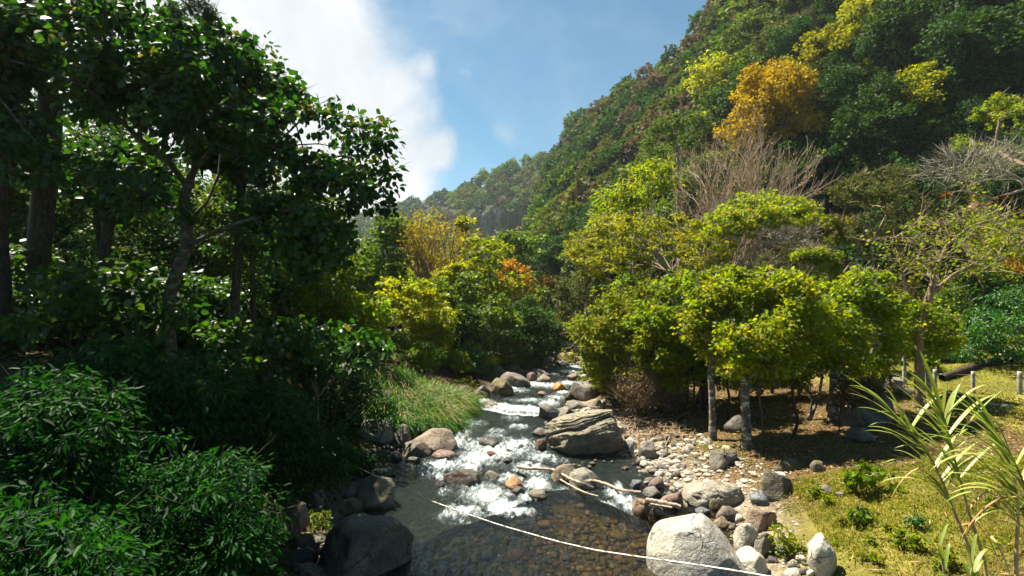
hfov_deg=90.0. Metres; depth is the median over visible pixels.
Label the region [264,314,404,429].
tree
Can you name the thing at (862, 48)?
mountain tree
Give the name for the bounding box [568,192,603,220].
mountain tree
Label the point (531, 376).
boulder
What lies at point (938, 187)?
mountain tree
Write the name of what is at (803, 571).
boulder
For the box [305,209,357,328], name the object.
woodland tree
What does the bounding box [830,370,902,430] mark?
vine mat
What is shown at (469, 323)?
valley tree
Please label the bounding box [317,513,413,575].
boulder
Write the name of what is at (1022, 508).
weed plant
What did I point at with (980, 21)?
mountain tree
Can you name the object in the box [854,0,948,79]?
mountain tree
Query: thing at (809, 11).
mountain tree
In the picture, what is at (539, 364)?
bush
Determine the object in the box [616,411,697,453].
exposed roots
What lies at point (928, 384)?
fence post
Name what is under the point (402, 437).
boulder
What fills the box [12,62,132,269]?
woodland tree
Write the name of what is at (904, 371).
fence post
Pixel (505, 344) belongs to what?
bush
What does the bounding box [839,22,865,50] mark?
mountain tree
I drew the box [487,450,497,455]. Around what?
river stone
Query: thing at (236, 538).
shrub
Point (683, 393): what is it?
grove tree
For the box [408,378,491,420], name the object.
tall grass
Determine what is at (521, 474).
dead branch
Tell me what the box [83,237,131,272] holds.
woodland tree
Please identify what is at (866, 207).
mountain tree
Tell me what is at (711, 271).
grove tree
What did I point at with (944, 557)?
cane grass
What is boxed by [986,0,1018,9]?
mountain tree
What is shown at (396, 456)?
boulder
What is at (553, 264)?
mountain tree
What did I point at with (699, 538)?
boulder
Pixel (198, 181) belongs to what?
woodland tree
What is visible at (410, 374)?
tall grass
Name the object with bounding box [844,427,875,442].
boulder
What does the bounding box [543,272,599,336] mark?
valley tree
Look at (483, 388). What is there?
boulder
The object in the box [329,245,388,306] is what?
valley tree
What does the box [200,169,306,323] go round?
woodland tree
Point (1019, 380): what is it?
fence post
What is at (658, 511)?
boulder
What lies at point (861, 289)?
grove tree
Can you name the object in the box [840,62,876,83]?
mountain tree
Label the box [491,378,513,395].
boulder
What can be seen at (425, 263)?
sparse tree
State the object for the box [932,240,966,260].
mountain tree
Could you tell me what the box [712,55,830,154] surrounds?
golden tree
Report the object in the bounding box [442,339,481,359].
bush
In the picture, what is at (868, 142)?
mountain tree
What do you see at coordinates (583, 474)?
boulder
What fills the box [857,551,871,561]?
weed plant
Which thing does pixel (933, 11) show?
mountain tree
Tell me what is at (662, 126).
slope tree
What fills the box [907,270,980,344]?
edge tree
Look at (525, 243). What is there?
feathery tree
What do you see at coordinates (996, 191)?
mountain tree
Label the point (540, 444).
boulder
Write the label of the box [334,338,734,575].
river
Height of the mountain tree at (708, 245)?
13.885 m
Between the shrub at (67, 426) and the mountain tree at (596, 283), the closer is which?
the shrub at (67, 426)
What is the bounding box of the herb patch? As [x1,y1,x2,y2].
[303,510,333,536]
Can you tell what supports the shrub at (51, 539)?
on the ground at (806, 526)
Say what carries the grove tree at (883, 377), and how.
on the ground at (806, 526)
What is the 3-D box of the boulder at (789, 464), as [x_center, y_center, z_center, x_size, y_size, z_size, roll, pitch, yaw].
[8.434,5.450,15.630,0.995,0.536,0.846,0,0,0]
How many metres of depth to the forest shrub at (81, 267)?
16.37 m
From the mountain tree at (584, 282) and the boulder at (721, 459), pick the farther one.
the mountain tree at (584, 282)
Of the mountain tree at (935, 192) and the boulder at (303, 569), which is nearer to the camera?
the boulder at (303, 569)
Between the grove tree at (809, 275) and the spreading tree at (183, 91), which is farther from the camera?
the grove tree at (809, 275)
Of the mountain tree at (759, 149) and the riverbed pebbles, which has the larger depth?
the mountain tree at (759, 149)
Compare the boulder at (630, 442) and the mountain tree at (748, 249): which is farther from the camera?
the mountain tree at (748, 249)
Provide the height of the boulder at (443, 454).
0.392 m
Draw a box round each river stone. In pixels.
[434,481,444,487]
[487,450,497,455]
[684,446,691,452]
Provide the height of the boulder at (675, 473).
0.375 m
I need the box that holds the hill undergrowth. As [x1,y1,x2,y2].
[775,65,1023,351]
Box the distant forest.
[345,0,780,320]
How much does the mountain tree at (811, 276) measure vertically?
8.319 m
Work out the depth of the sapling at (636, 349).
23.50 m
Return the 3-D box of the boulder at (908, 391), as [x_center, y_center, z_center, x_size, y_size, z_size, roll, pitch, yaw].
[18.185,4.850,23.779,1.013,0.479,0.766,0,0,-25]
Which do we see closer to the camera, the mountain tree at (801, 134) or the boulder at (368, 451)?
the boulder at (368, 451)
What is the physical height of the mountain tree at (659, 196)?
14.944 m
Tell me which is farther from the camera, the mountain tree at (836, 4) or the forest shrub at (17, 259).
the mountain tree at (836, 4)
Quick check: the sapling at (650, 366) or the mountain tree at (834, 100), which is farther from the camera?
the mountain tree at (834, 100)
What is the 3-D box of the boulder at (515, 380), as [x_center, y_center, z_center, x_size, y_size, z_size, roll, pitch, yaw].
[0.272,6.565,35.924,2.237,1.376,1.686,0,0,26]
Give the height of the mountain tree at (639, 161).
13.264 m
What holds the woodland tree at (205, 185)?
on the ground at (806, 526)
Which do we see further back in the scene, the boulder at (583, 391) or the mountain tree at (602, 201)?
the mountain tree at (602, 201)
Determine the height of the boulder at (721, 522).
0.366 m
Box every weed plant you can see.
[801,482,822,499]
[818,493,833,505]
[833,514,852,526]
[838,480,858,493]
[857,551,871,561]
[862,532,878,545]
[866,549,885,566]
[880,521,893,531]
[885,524,909,546]
[892,536,907,547]
[901,529,932,553]
[930,557,941,569]
[933,547,961,572]
[981,494,1000,507]
[1007,496,1023,510]
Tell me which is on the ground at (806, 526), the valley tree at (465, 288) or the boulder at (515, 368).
the valley tree at (465, 288)
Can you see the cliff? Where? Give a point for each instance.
(498, 220)
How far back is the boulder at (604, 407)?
25.88 m
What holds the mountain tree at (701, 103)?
on the ground at (806, 526)
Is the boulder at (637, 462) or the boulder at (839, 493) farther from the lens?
the boulder at (637, 462)
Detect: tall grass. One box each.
[353,361,458,414]
[355,387,438,439]
[378,384,480,438]
[382,361,480,403]
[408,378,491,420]
[423,377,494,408]
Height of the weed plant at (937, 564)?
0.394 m
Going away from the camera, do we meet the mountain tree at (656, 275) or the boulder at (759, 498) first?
the boulder at (759, 498)
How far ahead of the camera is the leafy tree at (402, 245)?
55.58 m
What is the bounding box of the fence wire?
[939,373,971,388]
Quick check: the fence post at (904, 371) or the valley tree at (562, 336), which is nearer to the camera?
the fence post at (904, 371)
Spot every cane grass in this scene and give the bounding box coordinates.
[845,375,998,575]
[894,350,1009,575]
[919,519,949,575]
[922,385,1023,575]
[940,534,987,575]
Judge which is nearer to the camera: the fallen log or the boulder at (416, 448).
the boulder at (416, 448)
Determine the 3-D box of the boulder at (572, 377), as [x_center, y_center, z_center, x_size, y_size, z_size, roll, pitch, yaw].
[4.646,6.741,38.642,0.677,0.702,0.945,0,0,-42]
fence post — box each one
[902,354,906,383]
[926,368,931,396]
[933,369,936,386]
[971,371,975,393]
[1016,371,1022,393]
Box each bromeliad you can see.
[939,192,952,196]
[960,204,977,212]
[970,202,993,211]
[995,195,1009,198]
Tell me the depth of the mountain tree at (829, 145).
65.50 m
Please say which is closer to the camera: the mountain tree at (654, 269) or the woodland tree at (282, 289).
the woodland tree at (282, 289)
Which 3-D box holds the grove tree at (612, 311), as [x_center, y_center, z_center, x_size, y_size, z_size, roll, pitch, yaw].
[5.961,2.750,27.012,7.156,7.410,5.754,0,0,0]
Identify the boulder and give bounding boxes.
[266,497,308,542]
[288,562,324,575]
[293,546,318,563]
[294,533,324,554]
[308,490,328,509]
[314,506,325,516]
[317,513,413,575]
[340,498,362,514]
[342,487,355,498]
[355,448,374,459]
[355,475,394,510]
[359,419,393,445]
[387,451,401,462]
[392,424,410,447]
[402,440,431,457]
[406,456,420,462]
[413,428,456,453]
[431,449,456,459]
[443,469,478,486]
[456,385,471,396]
[474,385,489,398]
[479,436,498,447]
[483,401,497,406]
[484,470,498,478]
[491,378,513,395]
[493,365,506,377]
[500,372,529,387]
[502,457,511,463]
[505,475,523,489]
[506,363,520,373]
[512,486,524,494]
[526,368,549,377]
[526,372,535,381]
[528,489,546,499]
[532,428,545,436]
[535,439,546,450]
[536,374,550,381]
[538,391,547,395]
[538,403,559,419]
[544,409,624,455]
[551,464,573,484]
[552,382,565,390]
[553,360,567,365]
[558,406,574,416]
[565,352,577,361]
[565,392,573,400]
[567,373,579,379]
[567,400,585,408]
[569,467,602,490]
[570,381,601,400]
[586,399,601,408]
[598,404,616,411]
[618,426,624,434]
[623,410,633,416]
[624,437,637,447]
[630,479,641,488]
[632,498,650,515]
[634,458,641,466]
[638,440,656,458]
[640,460,648,467]
[642,486,660,498]
[646,513,748,575]
[649,477,664,490]
[653,507,663,515]
[655,471,663,476]
[660,492,683,511]
[662,434,670,440]
[671,470,680,479]
[682,481,743,507]
[695,506,710,514]
[707,498,721,510]
[709,449,736,470]
[713,516,728,528]
[715,506,737,522]
[724,415,740,432]
[733,523,758,547]
[734,514,742,523]
[736,546,767,575]
[744,507,776,532]
[749,491,769,505]
[754,532,776,557]
[761,469,791,501]
[766,555,777,563]
[772,458,802,471]
[775,545,787,557]
[783,567,800,575]
[787,559,797,567]
[795,554,804,562]
[800,568,808,575]
[806,569,814,575]
[807,532,836,575]
[808,485,831,496]
[810,460,824,471]
[826,384,894,425]
[834,492,845,496]
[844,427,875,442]
[883,377,905,389]
[892,388,913,395]
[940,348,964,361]
[941,390,968,398]
[1001,404,1013,407]
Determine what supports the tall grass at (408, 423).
on the ground at (806, 526)
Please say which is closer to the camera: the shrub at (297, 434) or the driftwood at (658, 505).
the shrub at (297, 434)
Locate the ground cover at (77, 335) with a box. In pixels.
[0,333,455,549]
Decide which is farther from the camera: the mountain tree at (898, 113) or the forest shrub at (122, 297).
the mountain tree at (898, 113)
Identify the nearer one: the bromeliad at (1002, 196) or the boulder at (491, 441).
the boulder at (491, 441)
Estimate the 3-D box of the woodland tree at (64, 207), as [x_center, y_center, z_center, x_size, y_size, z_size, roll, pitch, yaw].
[-15.667,-2.534,20.433,5.186,9.634,4.582,0,0,-15]
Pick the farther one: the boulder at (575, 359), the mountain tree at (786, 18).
the mountain tree at (786, 18)
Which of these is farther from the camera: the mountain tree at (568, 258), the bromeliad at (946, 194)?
the mountain tree at (568, 258)
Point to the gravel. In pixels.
(737, 463)
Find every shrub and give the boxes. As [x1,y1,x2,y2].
[0,254,210,364]
[0,312,263,493]
[0,356,154,524]
[0,469,169,575]
[9,234,64,293]
[11,268,66,317]
[12,286,78,342]
[51,263,154,340]
[68,427,313,575]
[127,260,219,323]
[133,308,202,349]
[148,310,286,381]
[150,334,379,539]
[178,277,257,335]
[181,288,242,331]
[206,275,279,322]
[206,294,300,326]
[233,320,328,420]
[269,292,321,329]
[310,375,400,441]
[335,444,392,478]
[606,350,700,418]
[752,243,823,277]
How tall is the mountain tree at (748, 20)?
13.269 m
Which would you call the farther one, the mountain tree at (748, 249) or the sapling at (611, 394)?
the mountain tree at (748, 249)
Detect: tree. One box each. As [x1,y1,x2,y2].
[0,0,409,368]
[0,2,80,354]
[9,146,96,268]
[9,163,59,244]
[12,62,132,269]
[20,214,86,266]
[25,0,65,340]
[53,219,113,273]
[55,109,186,266]
[57,126,180,339]
[78,204,133,267]
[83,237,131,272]
[86,199,214,279]
[115,153,260,286]
[117,162,245,276]
[173,108,286,330]
[194,172,228,244]
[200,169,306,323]
[210,183,381,319]
[242,199,374,323]
[245,176,339,316]
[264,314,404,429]
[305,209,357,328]
[316,283,397,357]
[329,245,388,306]
[359,212,417,298]
[364,275,450,359]
[367,263,414,331]
[375,218,410,331]
[395,204,498,324]
[395,306,465,348]
[422,270,486,313]
[431,215,485,286]
[439,302,487,350]
[454,233,526,329]
[473,289,523,350]
[483,229,549,309]
[488,249,548,303]
[494,258,537,302]
[498,298,569,368]
[502,329,554,360]
[508,271,569,308]
[513,285,556,321]
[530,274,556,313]
[533,234,569,277]
[539,254,564,278]
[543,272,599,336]
[549,290,577,347]
[551,237,625,352]
[556,244,579,278]
[558,277,671,403]
[559,205,597,242]
[561,204,743,285]
[564,223,603,273]
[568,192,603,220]
[568,270,608,301]
[573,346,628,393]
[575,234,655,302]
[583,269,642,345]
[584,184,629,215]
[585,155,685,275]
[597,94,846,276]
[597,243,681,297]
[602,177,666,208]
[604,177,637,191]
[612,176,680,231]
[617,266,658,301]
[618,198,697,261]
[620,142,666,178]
[620,262,745,416]
[625,362,695,400]
[636,106,713,265]
[643,133,697,174]
[644,262,674,296]
[647,247,688,272]
[657,196,702,232]
[659,153,735,213]
[661,286,685,318]
[665,244,764,282]
[669,235,738,295]
[669,258,794,440]
[671,185,826,262]
[672,116,727,162]
[677,106,713,136]
[678,326,708,409]
[681,149,727,190]
[682,219,702,256]
[683,49,740,101]
[686,216,773,264]
[688,135,794,209]
[688,199,796,269]
[691,77,727,111]
[696,105,735,145]
[697,160,774,217]
[698,261,852,450]
[700,63,779,126]
[700,106,732,125]
[711,72,735,99]
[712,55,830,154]
[713,65,772,110]
[715,44,767,80]
[715,373,776,396]
[716,2,781,62]
[719,160,792,232]
[730,220,829,271]
[738,259,828,319]
[743,41,763,64]
[751,22,801,62]
[752,128,790,157]
[753,157,833,230]
[757,134,861,228]
[759,12,801,48]
[764,11,820,60]
[769,142,828,165]
[769,379,773,393]
[771,369,827,397]
[775,1,806,22]
[778,0,816,14]
[778,23,853,88]
[779,87,839,119]
[780,157,834,194]
[785,262,833,299]
[786,96,845,147]
[788,241,848,298]
[793,237,817,247]
[794,2,825,40]
[794,56,804,63]
[795,257,919,421]
[800,8,827,32]
[801,0,814,13]
[803,60,868,112]
[805,110,863,165]
[809,2,838,22]
[809,92,925,175]
[810,46,862,86]
[814,0,856,26]
[817,208,868,319]
[819,96,847,126]
[823,11,855,29]
[826,160,941,272]
[827,34,862,64]
[827,236,883,278]
[829,245,865,277]
[830,0,883,36]
[835,132,862,168]
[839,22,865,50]
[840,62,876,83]
[840,350,897,390]
[842,208,883,253]
[844,11,878,43]
[845,307,905,351]
[846,217,952,288]
[847,94,923,161]
[848,142,914,180]
[851,31,892,64]
[852,191,1023,407]
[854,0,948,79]
[854,57,893,83]
[854,81,926,102]
[855,188,880,216]
[856,70,924,130]
[856,282,971,400]
[869,155,937,239]
[878,59,956,121]
[883,193,969,246]
[886,261,930,360]
[893,0,941,19]
[899,131,1023,214]
[902,115,957,149]
[904,12,981,102]
[905,256,983,321]
[906,6,989,72]
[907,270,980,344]
[911,1,938,29]
[914,0,1023,90]
[918,85,974,120]
[924,188,961,216]
[926,0,986,20]
[929,270,1021,331]
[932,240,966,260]
[933,178,959,200]
[937,0,1007,23]
[937,11,1023,94]
[937,262,1003,306]
[940,217,993,248]
[946,284,994,330]
[947,96,1003,144]
[949,90,1023,170]
[950,211,1021,260]
[962,215,1023,289]
[965,232,1019,277]
[974,164,1023,219]
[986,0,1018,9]
[988,124,1023,151]
[989,133,1023,160]
[989,282,1023,326]
[999,46,1023,94]
[1004,255,1023,273]
[1008,1,1023,21]
[1010,273,1023,294]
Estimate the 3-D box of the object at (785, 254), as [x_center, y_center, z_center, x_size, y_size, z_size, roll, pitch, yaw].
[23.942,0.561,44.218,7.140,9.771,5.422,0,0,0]
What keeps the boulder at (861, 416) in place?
on the ground at (806, 526)
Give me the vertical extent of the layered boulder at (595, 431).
2.321 m
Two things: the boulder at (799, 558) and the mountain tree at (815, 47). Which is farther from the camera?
the mountain tree at (815, 47)
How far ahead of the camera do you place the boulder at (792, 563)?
10.63 m
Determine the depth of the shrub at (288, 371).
18.34 m
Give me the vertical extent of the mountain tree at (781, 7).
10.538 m
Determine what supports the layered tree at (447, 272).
on the ground at (806, 526)
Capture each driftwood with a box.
[517,465,593,488]
[560,479,597,496]
[586,479,640,493]
[645,498,680,508]
[649,503,671,508]
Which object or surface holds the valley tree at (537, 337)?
on the ground at (806, 526)
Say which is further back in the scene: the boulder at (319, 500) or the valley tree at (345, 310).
the valley tree at (345, 310)
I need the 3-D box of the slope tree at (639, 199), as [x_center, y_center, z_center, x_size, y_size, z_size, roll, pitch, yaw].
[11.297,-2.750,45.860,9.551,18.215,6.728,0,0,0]
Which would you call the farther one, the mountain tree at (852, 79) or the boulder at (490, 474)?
the mountain tree at (852, 79)
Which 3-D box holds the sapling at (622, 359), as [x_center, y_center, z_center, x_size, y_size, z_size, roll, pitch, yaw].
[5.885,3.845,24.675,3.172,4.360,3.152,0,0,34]
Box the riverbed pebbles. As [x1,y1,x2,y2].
[337,404,763,574]
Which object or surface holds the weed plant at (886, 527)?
on the ground at (806, 526)
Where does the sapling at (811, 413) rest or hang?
on the ground at (806, 526)
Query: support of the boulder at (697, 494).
on the gravel
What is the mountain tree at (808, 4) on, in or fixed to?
on the ground at (806, 526)
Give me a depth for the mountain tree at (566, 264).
93.07 m
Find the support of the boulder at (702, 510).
in the river at (447, 541)
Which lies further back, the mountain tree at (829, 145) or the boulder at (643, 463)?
the mountain tree at (829, 145)
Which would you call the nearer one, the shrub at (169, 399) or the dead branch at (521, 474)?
the shrub at (169, 399)
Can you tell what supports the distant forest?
on the ground at (806, 526)
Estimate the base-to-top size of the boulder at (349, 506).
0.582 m
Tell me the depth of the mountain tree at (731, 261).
56.26 m
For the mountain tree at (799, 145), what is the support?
on the ground at (806, 526)
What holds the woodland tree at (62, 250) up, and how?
on the ground at (806, 526)
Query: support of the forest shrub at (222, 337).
on the ground at (806, 526)
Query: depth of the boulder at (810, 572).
10.24 m
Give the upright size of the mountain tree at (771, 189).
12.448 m
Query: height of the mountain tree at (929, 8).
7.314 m
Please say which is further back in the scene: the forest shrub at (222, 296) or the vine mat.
the forest shrub at (222, 296)
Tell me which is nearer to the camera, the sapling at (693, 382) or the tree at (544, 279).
the sapling at (693, 382)
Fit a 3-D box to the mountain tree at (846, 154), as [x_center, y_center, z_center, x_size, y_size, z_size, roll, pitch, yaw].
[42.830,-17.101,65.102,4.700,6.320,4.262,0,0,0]
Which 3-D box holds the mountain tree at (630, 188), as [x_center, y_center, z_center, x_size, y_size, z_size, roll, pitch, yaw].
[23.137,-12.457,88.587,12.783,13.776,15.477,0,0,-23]
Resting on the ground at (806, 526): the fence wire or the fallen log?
the fallen log
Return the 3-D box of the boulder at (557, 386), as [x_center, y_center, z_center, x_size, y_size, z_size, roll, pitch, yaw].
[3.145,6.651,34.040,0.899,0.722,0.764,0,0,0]
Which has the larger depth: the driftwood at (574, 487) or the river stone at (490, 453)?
the river stone at (490, 453)
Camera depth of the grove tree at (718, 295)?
18.63 m
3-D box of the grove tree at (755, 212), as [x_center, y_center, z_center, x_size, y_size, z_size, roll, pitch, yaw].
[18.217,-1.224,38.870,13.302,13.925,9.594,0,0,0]
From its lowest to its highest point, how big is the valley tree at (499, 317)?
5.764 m
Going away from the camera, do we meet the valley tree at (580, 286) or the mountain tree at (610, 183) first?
the valley tree at (580, 286)
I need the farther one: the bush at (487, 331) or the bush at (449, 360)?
the bush at (487, 331)
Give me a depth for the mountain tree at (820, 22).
89.44 m
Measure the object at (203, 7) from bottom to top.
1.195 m
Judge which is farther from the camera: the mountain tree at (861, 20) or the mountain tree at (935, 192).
the mountain tree at (861, 20)
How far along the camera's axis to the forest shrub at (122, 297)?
13.39 m
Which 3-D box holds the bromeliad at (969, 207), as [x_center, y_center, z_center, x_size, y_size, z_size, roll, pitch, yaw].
[26.987,-4.660,30.439,0.860,0.571,0.881,0,0,-19]
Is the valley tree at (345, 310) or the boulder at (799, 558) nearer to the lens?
the boulder at (799, 558)
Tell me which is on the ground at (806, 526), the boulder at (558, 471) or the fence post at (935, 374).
the fence post at (935, 374)
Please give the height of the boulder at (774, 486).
1.015 m
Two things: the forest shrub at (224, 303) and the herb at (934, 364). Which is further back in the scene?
the herb at (934, 364)
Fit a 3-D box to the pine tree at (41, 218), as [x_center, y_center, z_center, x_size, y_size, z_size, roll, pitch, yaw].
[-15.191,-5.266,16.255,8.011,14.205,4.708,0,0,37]
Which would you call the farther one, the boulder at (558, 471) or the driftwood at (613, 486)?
the boulder at (558, 471)
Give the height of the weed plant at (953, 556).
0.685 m
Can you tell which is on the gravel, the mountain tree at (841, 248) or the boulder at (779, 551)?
the boulder at (779, 551)
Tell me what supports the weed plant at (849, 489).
on the ground at (806, 526)
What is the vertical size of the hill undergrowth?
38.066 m
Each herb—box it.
[768,522,808,557]
[839,460,905,496]
[845,501,879,525]
[901,504,930,529]
[923,355,947,372]
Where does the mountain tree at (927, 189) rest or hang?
on the ground at (806, 526)
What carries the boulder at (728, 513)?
on the gravel
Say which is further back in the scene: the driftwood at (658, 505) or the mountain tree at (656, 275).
the mountain tree at (656, 275)
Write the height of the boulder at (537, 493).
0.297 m
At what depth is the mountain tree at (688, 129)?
94.26 m
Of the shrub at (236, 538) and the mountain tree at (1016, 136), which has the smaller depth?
the shrub at (236, 538)
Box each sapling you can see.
[577,325,625,396]
[610,328,649,409]
[618,334,665,413]
[624,336,681,413]
[653,326,698,414]
[696,371,700,403]
[704,357,738,421]
[748,340,785,453]
[751,370,778,400]
[777,345,821,438]
[793,358,829,420]
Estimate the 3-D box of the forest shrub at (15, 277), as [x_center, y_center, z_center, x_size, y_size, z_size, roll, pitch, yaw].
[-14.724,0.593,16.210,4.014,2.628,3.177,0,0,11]
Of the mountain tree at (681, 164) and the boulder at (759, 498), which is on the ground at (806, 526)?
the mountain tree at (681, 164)
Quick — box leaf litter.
[2,337,1023,532]
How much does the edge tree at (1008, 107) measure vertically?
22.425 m
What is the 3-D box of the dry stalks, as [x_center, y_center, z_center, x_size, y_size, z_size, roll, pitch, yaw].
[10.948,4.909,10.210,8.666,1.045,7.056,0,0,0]
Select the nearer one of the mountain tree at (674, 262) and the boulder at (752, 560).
the boulder at (752, 560)
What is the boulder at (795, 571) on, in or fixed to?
on the gravel
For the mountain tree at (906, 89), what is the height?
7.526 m
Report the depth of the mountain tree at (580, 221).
97.64 m
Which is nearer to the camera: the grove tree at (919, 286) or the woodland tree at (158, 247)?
the woodland tree at (158, 247)
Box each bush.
[379,329,447,371]
[425,347,460,366]
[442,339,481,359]
[445,349,472,373]
[452,376,478,388]
[456,345,498,378]
[475,350,503,367]
[476,330,537,372]
[483,327,503,351]
[519,352,544,369]
[946,280,1023,366]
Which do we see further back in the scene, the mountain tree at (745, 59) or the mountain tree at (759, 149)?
the mountain tree at (745, 59)
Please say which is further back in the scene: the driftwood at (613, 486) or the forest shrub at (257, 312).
the forest shrub at (257, 312)
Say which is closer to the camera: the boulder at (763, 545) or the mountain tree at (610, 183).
the boulder at (763, 545)
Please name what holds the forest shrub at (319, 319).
on the ground at (806, 526)
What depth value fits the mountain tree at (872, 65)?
71.12 m
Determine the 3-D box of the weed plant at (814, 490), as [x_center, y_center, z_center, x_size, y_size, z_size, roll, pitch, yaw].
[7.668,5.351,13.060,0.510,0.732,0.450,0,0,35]
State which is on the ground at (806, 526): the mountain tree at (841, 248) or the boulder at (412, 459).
the mountain tree at (841, 248)
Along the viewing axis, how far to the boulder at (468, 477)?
16.51 m
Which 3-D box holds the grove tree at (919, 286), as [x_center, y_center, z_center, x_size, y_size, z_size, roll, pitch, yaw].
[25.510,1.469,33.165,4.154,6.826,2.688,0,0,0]
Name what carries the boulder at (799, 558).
on the ground at (806, 526)
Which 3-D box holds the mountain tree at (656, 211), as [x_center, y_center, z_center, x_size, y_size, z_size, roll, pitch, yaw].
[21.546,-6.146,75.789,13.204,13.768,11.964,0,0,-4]
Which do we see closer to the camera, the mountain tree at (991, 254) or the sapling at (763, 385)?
the sapling at (763, 385)
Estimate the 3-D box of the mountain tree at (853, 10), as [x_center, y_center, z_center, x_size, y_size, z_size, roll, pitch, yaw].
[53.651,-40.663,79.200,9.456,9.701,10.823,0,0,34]
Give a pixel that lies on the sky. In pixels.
(472, 85)
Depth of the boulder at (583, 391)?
29.76 m
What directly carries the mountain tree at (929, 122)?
on the ground at (806, 526)
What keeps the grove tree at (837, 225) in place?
on the ground at (806, 526)
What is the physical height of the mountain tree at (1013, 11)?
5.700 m
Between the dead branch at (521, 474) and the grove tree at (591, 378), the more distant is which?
the grove tree at (591, 378)
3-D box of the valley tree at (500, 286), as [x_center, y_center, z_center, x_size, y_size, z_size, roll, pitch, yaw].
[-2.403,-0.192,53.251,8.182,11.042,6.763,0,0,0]
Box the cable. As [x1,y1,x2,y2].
[280,422,772,575]
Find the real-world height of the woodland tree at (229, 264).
10.265 m
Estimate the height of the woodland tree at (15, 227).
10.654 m
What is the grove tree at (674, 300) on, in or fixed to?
on the ground at (806, 526)
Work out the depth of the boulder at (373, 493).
14.72 m
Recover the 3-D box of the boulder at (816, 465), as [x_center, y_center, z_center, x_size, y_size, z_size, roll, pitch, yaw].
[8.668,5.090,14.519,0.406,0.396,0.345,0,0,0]
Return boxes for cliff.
[457,209,524,257]
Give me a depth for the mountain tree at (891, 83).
61.63 m
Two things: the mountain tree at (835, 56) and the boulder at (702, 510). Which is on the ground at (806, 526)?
the mountain tree at (835, 56)
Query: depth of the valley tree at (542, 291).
64.10 m
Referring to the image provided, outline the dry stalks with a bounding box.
[811,463,1022,575]
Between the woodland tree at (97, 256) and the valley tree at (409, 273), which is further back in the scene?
the valley tree at (409, 273)
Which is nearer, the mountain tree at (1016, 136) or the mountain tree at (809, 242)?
the mountain tree at (1016, 136)
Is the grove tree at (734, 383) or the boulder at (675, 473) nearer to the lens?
the boulder at (675, 473)
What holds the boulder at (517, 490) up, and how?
in the river at (447, 541)
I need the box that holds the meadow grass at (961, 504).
[617,348,1023,575]
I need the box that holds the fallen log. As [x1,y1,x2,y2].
[938,357,1012,380]
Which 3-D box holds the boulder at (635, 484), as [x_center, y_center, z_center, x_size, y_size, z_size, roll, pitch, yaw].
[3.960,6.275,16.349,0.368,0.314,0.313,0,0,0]
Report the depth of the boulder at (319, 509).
13.69 m
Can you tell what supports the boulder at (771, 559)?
on the gravel
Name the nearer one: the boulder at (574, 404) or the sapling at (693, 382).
the sapling at (693, 382)
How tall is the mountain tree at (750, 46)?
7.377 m
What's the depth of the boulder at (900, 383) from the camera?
24.61 m
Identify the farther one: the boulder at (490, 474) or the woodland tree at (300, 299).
the woodland tree at (300, 299)
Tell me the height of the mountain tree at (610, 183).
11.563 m
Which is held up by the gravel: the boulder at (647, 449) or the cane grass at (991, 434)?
the boulder at (647, 449)
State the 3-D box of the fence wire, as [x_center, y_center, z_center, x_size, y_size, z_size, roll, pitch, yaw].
[19.920,4.194,23.224,2.371,0.808,0.014,0,0,-9]
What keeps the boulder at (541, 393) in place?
in the river at (447, 541)
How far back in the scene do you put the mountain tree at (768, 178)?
62.48 m
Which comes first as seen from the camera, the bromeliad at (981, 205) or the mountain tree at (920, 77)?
the bromeliad at (981, 205)
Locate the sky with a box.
[21,0,719,220]
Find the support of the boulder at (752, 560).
on the gravel
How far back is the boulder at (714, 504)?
13.85 m
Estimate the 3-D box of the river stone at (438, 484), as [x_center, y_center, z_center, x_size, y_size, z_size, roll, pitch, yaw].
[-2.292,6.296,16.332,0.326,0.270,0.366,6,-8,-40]
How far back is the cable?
5.78 m
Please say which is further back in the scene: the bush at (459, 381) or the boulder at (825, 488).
the bush at (459, 381)
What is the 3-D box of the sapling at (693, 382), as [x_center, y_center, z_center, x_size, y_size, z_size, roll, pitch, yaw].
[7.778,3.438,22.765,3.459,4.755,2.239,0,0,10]
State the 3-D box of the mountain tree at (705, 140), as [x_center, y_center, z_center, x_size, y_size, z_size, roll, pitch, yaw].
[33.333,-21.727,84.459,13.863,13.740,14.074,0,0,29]
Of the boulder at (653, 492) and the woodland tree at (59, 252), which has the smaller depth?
the boulder at (653, 492)
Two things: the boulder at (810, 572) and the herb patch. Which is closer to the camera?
the boulder at (810, 572)
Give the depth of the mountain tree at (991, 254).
46.83 m
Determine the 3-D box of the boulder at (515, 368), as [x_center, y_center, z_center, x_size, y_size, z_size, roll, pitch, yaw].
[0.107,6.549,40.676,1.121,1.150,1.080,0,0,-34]
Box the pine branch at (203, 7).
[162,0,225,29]
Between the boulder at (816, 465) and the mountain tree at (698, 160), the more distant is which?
the mountain tree at (698, 160)
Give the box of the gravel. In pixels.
[566,392,805,568]
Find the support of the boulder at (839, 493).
on the ground at (806, 526)
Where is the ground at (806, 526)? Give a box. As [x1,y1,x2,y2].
[0,0,1023,575]
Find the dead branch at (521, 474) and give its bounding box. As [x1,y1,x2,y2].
[516,471,526,477]
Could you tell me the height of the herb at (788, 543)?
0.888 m
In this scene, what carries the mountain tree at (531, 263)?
on the ground at (806, 526)
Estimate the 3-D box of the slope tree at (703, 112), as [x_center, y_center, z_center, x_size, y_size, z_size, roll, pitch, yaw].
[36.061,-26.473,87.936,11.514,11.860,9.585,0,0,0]
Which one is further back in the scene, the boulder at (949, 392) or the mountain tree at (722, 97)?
the mountain tree at (722, 97)

